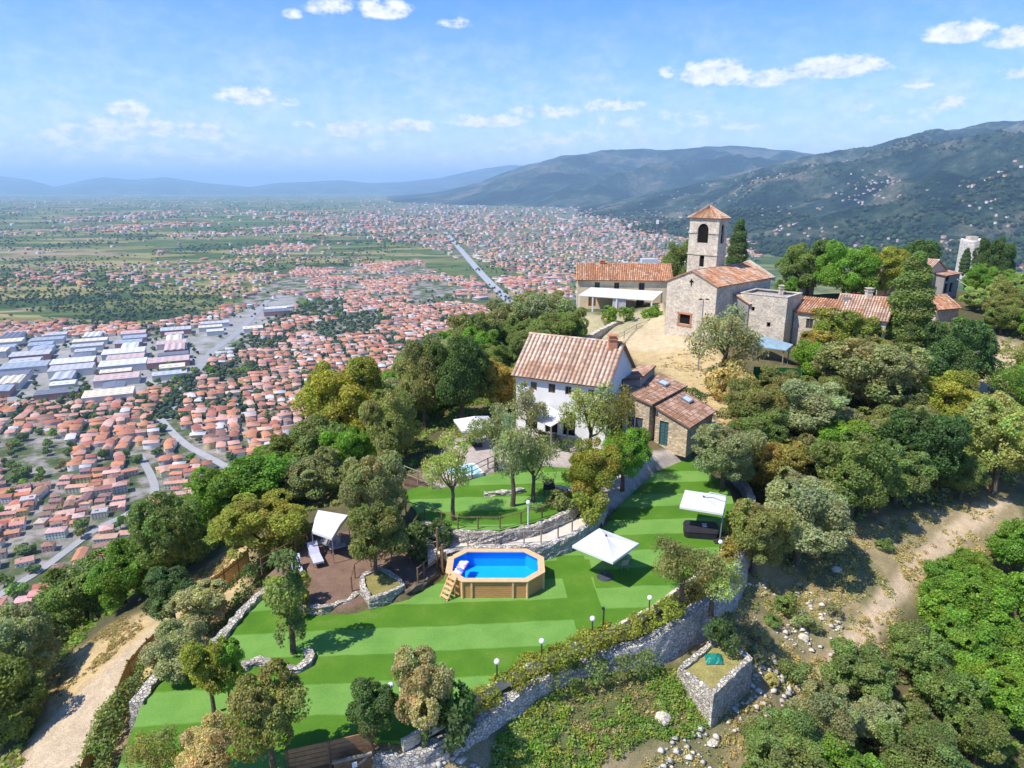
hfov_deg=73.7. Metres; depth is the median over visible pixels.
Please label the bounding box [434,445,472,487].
wooden deck
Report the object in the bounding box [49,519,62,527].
town house
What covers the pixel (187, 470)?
town house
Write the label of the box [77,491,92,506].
town house
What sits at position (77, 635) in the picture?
scrub
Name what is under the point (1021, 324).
broadleaf tree
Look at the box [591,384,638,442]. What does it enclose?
olive tree
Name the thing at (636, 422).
door
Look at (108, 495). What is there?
town house
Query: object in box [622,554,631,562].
garden chair
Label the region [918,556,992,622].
broadleaf tree
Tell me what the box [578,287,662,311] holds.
pergola canopy
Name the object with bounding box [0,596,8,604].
town house
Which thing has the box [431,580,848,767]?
rubble
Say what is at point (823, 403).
broadleaf tree
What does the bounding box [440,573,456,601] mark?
pool ladder
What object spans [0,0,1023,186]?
sky
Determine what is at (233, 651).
broadleaf tree
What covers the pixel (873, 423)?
broadleaf tree
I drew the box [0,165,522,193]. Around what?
mountains
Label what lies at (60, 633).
broadleaf tree
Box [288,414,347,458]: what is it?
broadleaf tree
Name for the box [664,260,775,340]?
church
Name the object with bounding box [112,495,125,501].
town house
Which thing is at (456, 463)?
olive tree
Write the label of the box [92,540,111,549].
town house
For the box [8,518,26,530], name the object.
town house
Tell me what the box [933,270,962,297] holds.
ridge house
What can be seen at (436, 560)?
rail fence
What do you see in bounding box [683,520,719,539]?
covered tub
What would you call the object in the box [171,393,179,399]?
town tree
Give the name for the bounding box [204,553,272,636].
ivy hedge
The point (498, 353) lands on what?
broadleaf tree
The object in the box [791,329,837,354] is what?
broadleaf tree
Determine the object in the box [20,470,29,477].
town tree
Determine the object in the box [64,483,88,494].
town house
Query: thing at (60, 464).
town tree
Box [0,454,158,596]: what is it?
road
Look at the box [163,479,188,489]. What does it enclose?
town house
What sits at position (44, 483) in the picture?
town house
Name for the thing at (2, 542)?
town house
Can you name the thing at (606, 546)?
parasol
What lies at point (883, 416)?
broadleaf tree
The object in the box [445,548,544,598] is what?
wooden pool
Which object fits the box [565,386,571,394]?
window
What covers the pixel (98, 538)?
town house
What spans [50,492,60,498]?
town house
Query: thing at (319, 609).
garden wall
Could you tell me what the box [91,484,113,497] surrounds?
town house
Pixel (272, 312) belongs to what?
warehouse
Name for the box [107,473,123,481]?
town house
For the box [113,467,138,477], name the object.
town house
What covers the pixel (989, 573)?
broadleaf tree
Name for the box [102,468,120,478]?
town house
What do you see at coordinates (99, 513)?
town house
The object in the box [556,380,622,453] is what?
olive tree
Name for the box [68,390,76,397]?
town tree
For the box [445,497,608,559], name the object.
garden wall
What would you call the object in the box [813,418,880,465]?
broadleaf tree
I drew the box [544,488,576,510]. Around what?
shrub
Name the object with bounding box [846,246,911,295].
broadleaf tree
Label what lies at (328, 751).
board fence
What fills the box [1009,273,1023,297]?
broadleaf tree
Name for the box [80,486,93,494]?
town house
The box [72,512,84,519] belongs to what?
town house
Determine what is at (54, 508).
town house
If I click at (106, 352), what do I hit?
warehouse
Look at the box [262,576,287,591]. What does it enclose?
ivy hedge
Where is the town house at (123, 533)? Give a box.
[118,530,130,537]
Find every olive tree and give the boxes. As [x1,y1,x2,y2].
[121,723,185,767]
[421,431,472,520]
[465,402,517,472]
[489,411,537,506]
[503,380,550,433]
[509,434,559,502]
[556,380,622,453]
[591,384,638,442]
[650,534,723,616]
[683,302,768,392]
[689,550,746,618]
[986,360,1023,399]
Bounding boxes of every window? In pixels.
[531,382,536,389]
[549,384,554,392]
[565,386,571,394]
[595,282,599,287]
[614,282,618,288]
[639,283,644,289]
[806,319,812,328]
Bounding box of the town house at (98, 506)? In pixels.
[91,503,104,509]
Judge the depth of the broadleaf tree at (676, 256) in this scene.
130.22 m
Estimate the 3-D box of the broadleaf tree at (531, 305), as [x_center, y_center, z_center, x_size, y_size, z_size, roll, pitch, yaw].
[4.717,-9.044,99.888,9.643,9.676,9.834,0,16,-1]
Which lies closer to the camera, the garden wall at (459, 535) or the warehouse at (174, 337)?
the garden wall at (459, 535)
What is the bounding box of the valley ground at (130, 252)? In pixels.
[0,194,1023,611]
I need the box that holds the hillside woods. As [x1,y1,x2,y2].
[585,128,1023,271]
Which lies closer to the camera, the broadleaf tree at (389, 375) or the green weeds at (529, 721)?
the green weeds at (529, 721)
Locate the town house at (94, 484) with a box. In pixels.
[86,481,101,486]
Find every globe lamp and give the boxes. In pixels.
[494,658,499,676]
[526,500,529,524]
[539,638,544,653]
[590,616,594,632]
[647,595,651,609]
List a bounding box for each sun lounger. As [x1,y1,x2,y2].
[291,553,302,571]
[307,541,323,566]
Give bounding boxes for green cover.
[704,653,723,664]
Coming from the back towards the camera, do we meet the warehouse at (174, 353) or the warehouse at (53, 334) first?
the warehouse at (53, 334)
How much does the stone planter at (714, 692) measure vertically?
3.075 m
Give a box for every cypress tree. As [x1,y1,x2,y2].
[725,218,748,264]
[885,250,937,351]
[895,318,921,356]
[958,248,971,275]
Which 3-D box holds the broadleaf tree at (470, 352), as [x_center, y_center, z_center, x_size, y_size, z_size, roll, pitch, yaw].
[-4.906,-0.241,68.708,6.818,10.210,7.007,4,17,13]
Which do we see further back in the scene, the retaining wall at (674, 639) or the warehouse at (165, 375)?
the warehouse at (165, 375)
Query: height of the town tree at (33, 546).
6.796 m
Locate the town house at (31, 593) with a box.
[26,589,40,601]
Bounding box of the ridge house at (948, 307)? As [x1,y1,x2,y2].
[911,294,961,321]
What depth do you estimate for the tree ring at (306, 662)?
36.18 m
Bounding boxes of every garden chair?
[618,559,628,570]
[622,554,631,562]
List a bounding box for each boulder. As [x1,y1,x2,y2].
[654,711,670,725]
[707,739,718,746]
[798,633,808,640]
[830,566,841,572]
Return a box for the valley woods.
[0,194,760,418]
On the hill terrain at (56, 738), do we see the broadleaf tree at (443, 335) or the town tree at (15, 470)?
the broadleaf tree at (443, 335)
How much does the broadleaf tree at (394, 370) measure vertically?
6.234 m
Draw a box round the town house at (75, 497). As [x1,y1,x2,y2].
[66,495,81,500]
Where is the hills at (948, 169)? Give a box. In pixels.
[576,120,1023,271]
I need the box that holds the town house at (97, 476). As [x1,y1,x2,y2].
[92,473,102,478]
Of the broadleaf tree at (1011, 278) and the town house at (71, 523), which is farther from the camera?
the town house at (71, 523)
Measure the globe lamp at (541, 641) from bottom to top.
1.415 m
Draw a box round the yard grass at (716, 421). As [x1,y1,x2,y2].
[660,352,732,426]
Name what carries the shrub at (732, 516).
on the retaining wall at (674, 639)
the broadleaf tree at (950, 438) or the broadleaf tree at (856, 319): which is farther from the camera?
the broadleaf tree at (856, 319)
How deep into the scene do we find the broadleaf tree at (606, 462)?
50.71 m
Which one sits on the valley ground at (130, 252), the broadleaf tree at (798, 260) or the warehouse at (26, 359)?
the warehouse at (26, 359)
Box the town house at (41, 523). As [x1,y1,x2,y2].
[33,517,49,527]
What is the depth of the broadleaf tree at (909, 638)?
45.47 m
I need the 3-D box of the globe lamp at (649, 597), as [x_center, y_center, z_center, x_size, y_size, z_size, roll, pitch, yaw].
[8.189,13.154,40.706,0.305,1.265,0.298,0,16,0]
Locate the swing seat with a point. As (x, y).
(326, 524)
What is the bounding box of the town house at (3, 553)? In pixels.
[0,547,7,559]
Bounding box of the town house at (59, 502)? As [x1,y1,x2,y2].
[48,497,63,506]
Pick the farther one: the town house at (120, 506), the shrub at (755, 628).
the town house at (120, 506)
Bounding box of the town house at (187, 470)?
[183,467,197,473]
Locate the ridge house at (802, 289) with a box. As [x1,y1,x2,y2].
[796,283,816,294]
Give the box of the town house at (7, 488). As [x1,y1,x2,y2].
[0,487,15,490]
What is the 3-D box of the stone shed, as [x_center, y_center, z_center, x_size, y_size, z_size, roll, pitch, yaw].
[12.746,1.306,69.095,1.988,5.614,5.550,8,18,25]
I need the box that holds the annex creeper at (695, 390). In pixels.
[683,387,708,402]
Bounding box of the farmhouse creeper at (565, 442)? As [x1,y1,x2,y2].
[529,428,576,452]
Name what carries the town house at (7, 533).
on the valley ground at (130, 252)
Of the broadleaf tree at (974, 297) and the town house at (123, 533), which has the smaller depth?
the broadleaf tree at (974, 297)
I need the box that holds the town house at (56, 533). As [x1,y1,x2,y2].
[44,526,68,540]
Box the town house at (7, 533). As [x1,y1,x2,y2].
[0,528,20,538]
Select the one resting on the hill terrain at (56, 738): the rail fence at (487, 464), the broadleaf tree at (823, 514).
the broadleaf tree at (823, 514)
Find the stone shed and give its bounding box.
[622,365,655,387]
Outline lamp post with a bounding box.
[602,607,604,625]
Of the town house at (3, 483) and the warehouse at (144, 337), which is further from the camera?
the warehouse at (144, 337)
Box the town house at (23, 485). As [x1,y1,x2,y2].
[15,482,30,489]
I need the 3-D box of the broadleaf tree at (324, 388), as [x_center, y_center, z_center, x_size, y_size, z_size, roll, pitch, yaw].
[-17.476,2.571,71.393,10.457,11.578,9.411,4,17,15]
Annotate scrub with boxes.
[0,351,515,767]
[748,328,1023,573]
[788,566,1023,767]
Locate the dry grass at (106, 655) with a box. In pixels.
[8,553,232,736]
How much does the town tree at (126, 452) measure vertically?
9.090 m
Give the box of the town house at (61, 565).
[51,562,65,567]
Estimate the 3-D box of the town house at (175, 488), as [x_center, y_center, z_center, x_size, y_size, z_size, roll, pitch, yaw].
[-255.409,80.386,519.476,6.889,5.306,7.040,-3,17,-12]
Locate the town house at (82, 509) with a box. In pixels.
[76,506,88,514]
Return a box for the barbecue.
[542,479,561,496]
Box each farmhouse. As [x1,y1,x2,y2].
[511,332,635,443]
[575,260,672,308]
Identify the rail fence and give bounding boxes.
[260,533,307,574]
[350,550,392,591]
[404,465,432,488]
[405,501,562,528]
[416,547,440,582]
[436,527,443,574]
[458,456,504,478]
[467,519,572,545]
[618,319,649,337]
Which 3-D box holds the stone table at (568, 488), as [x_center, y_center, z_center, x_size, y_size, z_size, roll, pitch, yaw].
[4.460,8.315,51.712,1.700,0.850,0.800,-3,17,-12]
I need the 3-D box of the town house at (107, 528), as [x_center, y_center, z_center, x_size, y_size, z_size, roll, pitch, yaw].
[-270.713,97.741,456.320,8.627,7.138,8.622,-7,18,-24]
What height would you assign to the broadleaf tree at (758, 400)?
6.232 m
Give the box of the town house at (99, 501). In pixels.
[94,497,106,504]
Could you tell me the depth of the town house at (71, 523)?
466.69 m
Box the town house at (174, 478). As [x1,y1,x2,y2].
[168,476,181,480]
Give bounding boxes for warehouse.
[0,331,26,338]
[0,337,25,346]
[0,344,18,351]
[0,347,11,357]
[0,360,51,373]
[0,369,33,379]
[0,374,27,389]
[0,384,15,397]
[8,349,53,360]
[8,356,43,362]
[27,341,55,350]
[30,336,65,343]
[30,345,55,352]
[33,386,79,400]
[44,331,68,338]
[47,362,95,378]
[49,356,97,366]
[49,379,77,388]
[50,370,76,381]
[70,342,104,351]
[71,352,92,357]
[72,337,108,344]
[74,348,97,355]
[81,386,135,404]
[82,331,102,338]
[92,371,140,387]
[98,357,147,371]
[99,367,132,374]
[101,346,146,360]
[101,381,126,388]
[106,352,145,359]
[114,338,142,348]
[120,329,146,338]
[121,342,139,347]
[122,334,147,341]
[146,355,189,369]
[152,369,186,380]
[156,339,186,349]
[157,350,188,356]
[159,362,185,370]
[160,326,191,335]
[164,342,185,351]
[165,331,183,339]
[166,334,181,339]
[198,324,221,331]
[200,320,229,326]
[206,328,223,335]
[242,325,263,332]
[263,308,289,316]
[264,306,286,308]
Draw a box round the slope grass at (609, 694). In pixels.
[492,668,703,767]
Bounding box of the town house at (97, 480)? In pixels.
[91,478,102,484]
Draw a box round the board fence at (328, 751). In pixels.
[284,730,373,767]
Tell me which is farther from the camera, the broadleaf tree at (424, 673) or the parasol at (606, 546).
the parasol at (606, 546)
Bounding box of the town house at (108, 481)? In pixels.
[103,478,115,484]
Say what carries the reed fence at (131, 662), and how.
on the hill terrain at (56, 738)
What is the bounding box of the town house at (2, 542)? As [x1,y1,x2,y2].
[0,538,5,548]
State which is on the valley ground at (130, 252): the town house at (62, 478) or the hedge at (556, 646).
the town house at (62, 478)
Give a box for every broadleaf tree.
[0,601,62,673]
[0,601,69,673]
[0,652,47,743]
[31,547,119,622]
[34,595,93,644]
[82,537,147,610]
[117,518,185,588]
[124,489,208,574]
[138,618,212,683]
[141,565,196,620]
[163,578,228,637]
[174,710,234,767]
[178,495,207,538]
[179,635,241,713]
[181,466,257,523]
[190,491,213,527]
[199,637,246,700]
[207,488,311,565]
[212,452,290,513]
[225,658,312,767]
[252,445,267,454]
[257,432,317,474]
[257,451,309,489]
[260,437,287,450]
[264,548,306,654]
[279,446,346,500]
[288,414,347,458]
[290,355,391,434]
[318,425,376,468]
[338,449,408,515]
[345,677,399,739]
[346,501,409,575]
[354,380,390,415]
[358,388,422,462]
[382,371,399,379]
[384,377,399,387]
[384,386,421,424]
[389,363,412,374]
[390,644,454,747]
[391,350,406,368]
[392,339,449,430]
[415,392,436,419]
[421,334,440,345]
[427,334,495,418]
[428,373,463,410]
[431,337,447,342]
[437,329,453,339]
[440,340,474,373]
[446,311,504,347]
[462,324,498,355]
[476,358,515,411]
[482,343,510,368]
[485,299,526,322]
[497,316,520,330]
[501,324,520,349]
[505,332,526,365]
[506,322,551,343]
[511,289,575,334]
[518,318,537,326]
[529,312,576,335]
[532,329,550,333]
[540,290,565,302]
[548,296,575,308]
[551,307,588,336]
[561,436,622,497]
[598,426,652,491]
[661,239,688,276]
[690,423,767,488]
[716,377,788,432]
[725,405,789,451]
[725,498,797,577]
[736,439,810,486]
[740,705,824,766]
[740,724,830,767]
[750,364,801,394]
[763,476,856,566]
[766,466,837,519]
[768,378,862,437]
[773,239,840,294]
[774,276,798,291]
[783,679,868,753]
[786,433,817,464]
[790,340,838,380]
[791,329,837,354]
[799,375,851,413]
[809,307,891,343]
[809,429,912,520]
[811,337,935,414]
[813,239,882,292]
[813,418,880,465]
[815,454,857,485]
[817,731,884,767]
[819,636,898,702]
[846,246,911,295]
[846,334,894,356]
[846,419,885,448]
[849,694,905,751]
[857,404,906,424]
[868,438,938,503]
[874,377,920,405]
[875,720,972,767]
[876,407,974,493]
[881,239,942,269]
[885,618,953,678]
[892,393,940,414]
[897,699,957,763]
[904,369,981,419]
[912,662,990,730]
[915,573,1018,640]
[916,405,961,450]
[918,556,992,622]
[924,317,1005,379]
[928,603,1004,668]
[937,370,979,406]
[938,455,991,498]
[942,547,1011,592]
[943,701,1011,764]
[950,656,1023,721]
[958,287,987,311]
[962,263,997,291]
[962,273,994,290]
[962,390,1023,494]
[966,286,990,309]
[971,237,1004,267]
[971,616,1023,676]
[977,278,994,296]
[981,306,1020,335]
[982,292,1023,328]
[984,517,1023,571]
[985,274,1015,294]
[988,236,1017,272]
[989,678,1023,730]
[991,281,1023,307]
[996,269,1023,275]
[1001,272,1017,276]
[1006,276,1023,282]
[1008,572,1023,619]
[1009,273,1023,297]
[1009,365,1023,406]
[1013,350,1023,364]
[1016,309,1023,333]
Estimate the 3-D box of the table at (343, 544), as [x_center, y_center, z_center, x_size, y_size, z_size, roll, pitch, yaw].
[-11.937,11.265,46.800,1.150,0.400,0.500,-9,19,-29]
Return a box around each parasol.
[453,415,489,446]
[572,528,638,581]
[679,490,726,543]
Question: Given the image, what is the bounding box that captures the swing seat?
[312,510,349,561]
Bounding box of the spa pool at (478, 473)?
[446,463,483,480]
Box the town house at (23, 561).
[15,555,34,567]
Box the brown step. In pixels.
[404,474,429,487]
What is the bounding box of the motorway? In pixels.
[443,232,513,302]
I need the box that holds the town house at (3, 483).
[0,480,6,487]
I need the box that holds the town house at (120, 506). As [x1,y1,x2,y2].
[109,500,126,511]
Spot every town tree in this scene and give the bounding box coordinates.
[0,458,9,467]
[0,572,14,587]
[1,459,14,469]
[3,581,29,597]
[5,441,13,450]
[5,487,15,493]
[6,451,14,456]
[8,412,15,419]
[9,473,22,484]
[10,467,22,474]
[12,461,21,467]
[13,441,20,447]
[13,542,31,554]
[15,432,29,439]
[18,465,31,475]
[18,478,28,483]
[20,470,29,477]
[23,543,36,552]
[23,562,41,572]
[32,473,43,481]
[34,427,43,434]
[35,466,45,474]
[42,438,52,445]
[42,446,52,454]
[48,427,57,436]
[53,460,65,469]
[61,447,72,453]
[66,441,76,449]
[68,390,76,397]
[73,517,89,528]
[73,528,87,537]
[74,392,81,398]
[89,424,100,430]
[96,449,110,459]
[113,515,125,528]
[122,449,130,457]
[132,454,142,462]
[142,414,152,420]
[150,447,163,455]
[153,377,161,382]
[156,423,167,430]
[162,397,170,401]
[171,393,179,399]
[185,452,195,459]
[207,367,213,373]
[225,451,236,459]
[264,411,270,420]
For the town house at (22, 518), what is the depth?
471.39 m
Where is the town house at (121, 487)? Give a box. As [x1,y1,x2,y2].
[112,481,127,494]
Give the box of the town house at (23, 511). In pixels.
[16,507,29,516]
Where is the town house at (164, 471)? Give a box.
[159,467,169,477]
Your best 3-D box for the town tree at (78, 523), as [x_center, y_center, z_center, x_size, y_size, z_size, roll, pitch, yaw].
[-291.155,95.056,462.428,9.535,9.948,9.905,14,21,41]
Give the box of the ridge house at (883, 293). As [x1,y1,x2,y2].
[853,264,886,295]
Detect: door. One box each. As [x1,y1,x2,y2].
[588,297,595,305]
[626,416,642,434]
[659,421,668,445]
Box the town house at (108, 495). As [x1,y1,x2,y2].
[97,492,112,500]
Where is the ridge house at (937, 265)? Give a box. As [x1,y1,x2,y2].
[886,257,947,297]
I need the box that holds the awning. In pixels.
[530,405,568,450]
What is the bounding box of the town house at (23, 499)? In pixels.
[19,494,37,507]
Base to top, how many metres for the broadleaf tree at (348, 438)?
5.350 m
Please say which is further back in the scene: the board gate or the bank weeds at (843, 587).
the bank weeds at (843, 587)
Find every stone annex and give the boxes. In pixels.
[622,373,687,439]
[654,390,716,456]
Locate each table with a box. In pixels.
[328,542,346,553]
[559,486,582,498]
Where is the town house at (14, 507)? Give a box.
[4,504,20,509]
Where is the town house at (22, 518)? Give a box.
[11,516,26,521]
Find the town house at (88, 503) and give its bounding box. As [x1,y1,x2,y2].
[79,500,92,507]
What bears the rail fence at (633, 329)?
on the hill terrain at (56, 738)
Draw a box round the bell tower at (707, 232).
[686,205,730,271]
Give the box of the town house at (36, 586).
[32,583,47,589]
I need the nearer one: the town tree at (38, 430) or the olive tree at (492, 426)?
the olive tree at (492, 426)
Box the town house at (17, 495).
[12,491,31,499]
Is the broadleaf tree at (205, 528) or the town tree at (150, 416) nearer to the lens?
the broadleaf tree at (205, 528)
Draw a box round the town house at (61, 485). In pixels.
[56,481,70,489]
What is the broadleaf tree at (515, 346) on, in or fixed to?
on the hill terrain at (56, 738)
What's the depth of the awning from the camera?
62.30 m
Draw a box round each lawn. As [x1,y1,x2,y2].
[118,457,734,767]
[405,466,598,531]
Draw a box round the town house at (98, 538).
[92,532,118,543]
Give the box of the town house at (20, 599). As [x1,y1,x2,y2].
[14,595,32,603]
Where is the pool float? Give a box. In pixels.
[454,560,468,574]
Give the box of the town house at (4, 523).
[0,520,8,529]
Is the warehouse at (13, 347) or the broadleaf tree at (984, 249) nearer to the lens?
the broadleaf tree at (984, 249)
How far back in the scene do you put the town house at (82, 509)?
483.83 m
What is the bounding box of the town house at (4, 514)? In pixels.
[0,510,16,518]
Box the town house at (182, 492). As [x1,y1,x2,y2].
[167,490,186,495]
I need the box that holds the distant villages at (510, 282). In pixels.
[0,193,762,300]
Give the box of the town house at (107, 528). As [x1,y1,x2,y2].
[98,524,114,533]
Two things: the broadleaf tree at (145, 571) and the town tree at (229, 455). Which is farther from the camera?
the town tree at (229, 455)
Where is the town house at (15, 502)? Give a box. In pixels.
[6,499,19,505]
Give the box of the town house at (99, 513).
[91,507,108,519]
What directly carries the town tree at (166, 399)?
on the valley ground at (130, 252)
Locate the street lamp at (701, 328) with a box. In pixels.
[697,298,708,370]
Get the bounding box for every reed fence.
[77,613,176,767]
[209,549,249,583]
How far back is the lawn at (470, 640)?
39.46 m
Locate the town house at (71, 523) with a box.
[69,520,83,527]
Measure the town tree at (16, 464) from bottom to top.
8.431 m
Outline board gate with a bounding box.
[332,751,371,767]
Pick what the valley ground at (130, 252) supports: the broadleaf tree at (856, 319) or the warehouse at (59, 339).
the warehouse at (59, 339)
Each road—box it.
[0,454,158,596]
[157,417,228,468]
[162,300,270,419]
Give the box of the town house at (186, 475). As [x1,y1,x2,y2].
[183,472,198,479]
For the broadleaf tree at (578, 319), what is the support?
on the hill terrain at (56, 738)
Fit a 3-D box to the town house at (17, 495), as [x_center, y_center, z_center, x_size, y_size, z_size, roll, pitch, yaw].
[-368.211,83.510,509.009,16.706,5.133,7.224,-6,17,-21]
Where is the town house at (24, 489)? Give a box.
[15,487,31,492]
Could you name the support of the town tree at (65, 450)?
on the valley ground at (130, 252)
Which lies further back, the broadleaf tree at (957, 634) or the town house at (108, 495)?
the town house at (108, 495)
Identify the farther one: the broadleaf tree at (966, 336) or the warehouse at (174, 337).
the warehouse at (174, 337)
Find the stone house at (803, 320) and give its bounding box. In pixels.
[791,296,837,344]
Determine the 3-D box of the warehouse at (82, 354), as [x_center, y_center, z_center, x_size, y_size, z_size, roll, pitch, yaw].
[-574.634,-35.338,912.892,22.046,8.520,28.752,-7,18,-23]
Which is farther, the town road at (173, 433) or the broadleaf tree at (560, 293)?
the town road at (173, 433)
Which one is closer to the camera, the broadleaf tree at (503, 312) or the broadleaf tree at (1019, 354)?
the broadleaf tree at (1019, 354)
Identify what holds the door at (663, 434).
in the stone annex at (681, 416)
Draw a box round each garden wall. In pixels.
[129,672,161,731]
[211,588,264,643]
[298,591,359,614]
[404,571,437,593]
[418,505,579,543]
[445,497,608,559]
[484,487,524,496]
[585,321,619,338]
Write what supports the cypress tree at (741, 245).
on the hill terrain at (56, 738)
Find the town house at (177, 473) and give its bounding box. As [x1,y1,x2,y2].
[169,471,183,478]
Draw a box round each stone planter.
[359,566,405,609]
[677,639,752,728]
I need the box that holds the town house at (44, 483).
[33,480,50,488]
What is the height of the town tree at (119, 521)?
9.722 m
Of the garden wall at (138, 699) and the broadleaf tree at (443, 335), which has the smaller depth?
the garden wall at (138, 699)
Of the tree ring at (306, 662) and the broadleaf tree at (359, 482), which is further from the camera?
the broadleaf tree at (359, 482)
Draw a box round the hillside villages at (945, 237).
[584,160,1023,267]
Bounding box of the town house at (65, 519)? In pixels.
[49,515,69,523]
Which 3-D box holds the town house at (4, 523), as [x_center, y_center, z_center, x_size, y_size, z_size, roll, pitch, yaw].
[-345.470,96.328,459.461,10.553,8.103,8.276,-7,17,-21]
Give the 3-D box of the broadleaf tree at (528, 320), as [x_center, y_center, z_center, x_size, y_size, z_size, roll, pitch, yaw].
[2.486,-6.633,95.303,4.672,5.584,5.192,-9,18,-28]
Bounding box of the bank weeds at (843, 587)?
[639,498,999,767]
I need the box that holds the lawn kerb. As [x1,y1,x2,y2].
[401,552,721,751]
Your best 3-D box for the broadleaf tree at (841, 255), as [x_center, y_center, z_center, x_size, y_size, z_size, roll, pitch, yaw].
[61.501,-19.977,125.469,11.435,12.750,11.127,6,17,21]
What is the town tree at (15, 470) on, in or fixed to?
on the valley ground at (130, 252)
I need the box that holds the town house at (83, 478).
[70,474,92,483]
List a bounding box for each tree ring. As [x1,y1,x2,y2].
[241,655,270,670]
[287,647,315,673]
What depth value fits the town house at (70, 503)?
492.64 m
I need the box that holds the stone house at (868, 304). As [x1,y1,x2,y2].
[830,287,893,353]
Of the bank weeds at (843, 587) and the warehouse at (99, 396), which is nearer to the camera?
the bank weeds at (843, 587)
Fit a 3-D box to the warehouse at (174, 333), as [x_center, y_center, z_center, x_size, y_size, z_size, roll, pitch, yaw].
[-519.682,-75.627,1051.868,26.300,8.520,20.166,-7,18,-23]
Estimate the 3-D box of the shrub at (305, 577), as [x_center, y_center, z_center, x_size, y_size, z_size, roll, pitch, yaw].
[-13.217,12.578,40.421,2.647,2.899,2.459,-2,16,-6]
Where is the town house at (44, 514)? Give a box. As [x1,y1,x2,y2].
[38,510,52,518]
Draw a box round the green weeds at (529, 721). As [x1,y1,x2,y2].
[488,666,719,767]
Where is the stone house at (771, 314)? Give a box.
[741,285,802,342]
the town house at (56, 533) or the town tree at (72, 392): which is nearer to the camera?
the town house at (56, 533)
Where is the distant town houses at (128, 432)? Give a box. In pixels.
[0,259,489,474]
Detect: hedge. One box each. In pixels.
[70,636,175,767]
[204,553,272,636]
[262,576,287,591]
[469,594,688,713]
[676,528,743,604]
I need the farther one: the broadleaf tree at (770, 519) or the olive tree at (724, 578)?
the broadleaf tree at (770, 519)
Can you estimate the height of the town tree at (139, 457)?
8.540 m
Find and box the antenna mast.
[640,219,658,262]
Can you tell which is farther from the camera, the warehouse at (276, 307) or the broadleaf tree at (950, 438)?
the warehouse at (276, 307)
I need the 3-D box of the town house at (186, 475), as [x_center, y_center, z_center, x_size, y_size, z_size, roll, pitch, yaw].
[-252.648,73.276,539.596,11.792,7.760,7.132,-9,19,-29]
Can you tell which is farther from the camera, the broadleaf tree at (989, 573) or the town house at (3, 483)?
the town house at (3, 483)
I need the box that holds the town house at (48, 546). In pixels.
[40,540,56,552]
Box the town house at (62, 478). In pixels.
[58,474,73,481]
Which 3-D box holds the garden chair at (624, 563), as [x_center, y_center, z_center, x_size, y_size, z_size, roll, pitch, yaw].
[7.392,11.913,45.188,0.478,0.957,0.590,-6,17,-19]
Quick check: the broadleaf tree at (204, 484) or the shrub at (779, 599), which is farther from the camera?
the broadleaf tree at (204, 484)
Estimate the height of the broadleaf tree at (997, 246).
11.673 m
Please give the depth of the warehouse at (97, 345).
969.10 m
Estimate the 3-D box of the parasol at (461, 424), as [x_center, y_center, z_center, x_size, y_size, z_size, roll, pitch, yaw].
[-3.297,4.258,61.924,3.328,3.143,3.328,-5,17,-17]
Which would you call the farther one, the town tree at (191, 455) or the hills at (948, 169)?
the hills at (948, 169)
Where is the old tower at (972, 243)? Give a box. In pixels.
[955,236,984,278]
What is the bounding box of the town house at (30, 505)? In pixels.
[22,501,34,510]
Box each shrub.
[262,569,311,616]
[393,520,429,563]
[418,679,477,756]
[419,517,452,547]
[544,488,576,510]
[572,491,610,525]
[601,304,617,323]
[618,306,634,321]
[640,304,662,318]
[702,354,754,399]
[702,611,740,656]
[723,505,763,551]
[744,621,770,645]
[747,645,765,664]
[763,613,782,627]
[764,671,779,688]
[773,592,798,618]
[776,658,812,685]
[789,606,823,631]
[823,602,842,616]
[874,538,894,550]
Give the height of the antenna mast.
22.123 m
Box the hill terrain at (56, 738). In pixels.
[0,290,1023,767]
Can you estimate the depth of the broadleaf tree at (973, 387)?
74.10 m
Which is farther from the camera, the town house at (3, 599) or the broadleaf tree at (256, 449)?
the town house at (3, 599)
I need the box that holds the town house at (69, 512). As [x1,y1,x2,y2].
[55,508,75,519]
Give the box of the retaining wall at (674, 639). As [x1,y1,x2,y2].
[372,475,755,767]
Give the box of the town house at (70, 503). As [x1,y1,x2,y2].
[63,499,78,509]
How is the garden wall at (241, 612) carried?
on the lawn at (470, 640)
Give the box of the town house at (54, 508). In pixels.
[42,505,57,512]
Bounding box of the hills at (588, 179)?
[386,146,814,207]
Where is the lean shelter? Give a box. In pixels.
[751,336,795,364]
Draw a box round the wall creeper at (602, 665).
[547,648,661,696]
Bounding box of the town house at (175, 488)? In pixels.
[170,486,181,491]
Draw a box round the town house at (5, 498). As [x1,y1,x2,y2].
[0,493,13,503]
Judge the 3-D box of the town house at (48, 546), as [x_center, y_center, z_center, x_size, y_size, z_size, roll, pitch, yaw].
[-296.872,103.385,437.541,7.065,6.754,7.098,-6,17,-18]
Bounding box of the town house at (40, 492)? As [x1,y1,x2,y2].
[30,485,48,500]
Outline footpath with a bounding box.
[427,516,589,566]
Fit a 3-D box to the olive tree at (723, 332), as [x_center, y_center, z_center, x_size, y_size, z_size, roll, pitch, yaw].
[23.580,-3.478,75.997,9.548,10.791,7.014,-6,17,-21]
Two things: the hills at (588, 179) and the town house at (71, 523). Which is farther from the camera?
the hills at (588, 179)
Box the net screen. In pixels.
[753,367,818,383]
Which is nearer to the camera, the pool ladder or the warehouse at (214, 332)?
the pool ladder
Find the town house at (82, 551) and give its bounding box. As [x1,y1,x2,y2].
[70,546,89,565]
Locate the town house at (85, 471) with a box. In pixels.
[79,467,91,474]
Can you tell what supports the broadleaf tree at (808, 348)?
on the hill terrain at (56, 738)

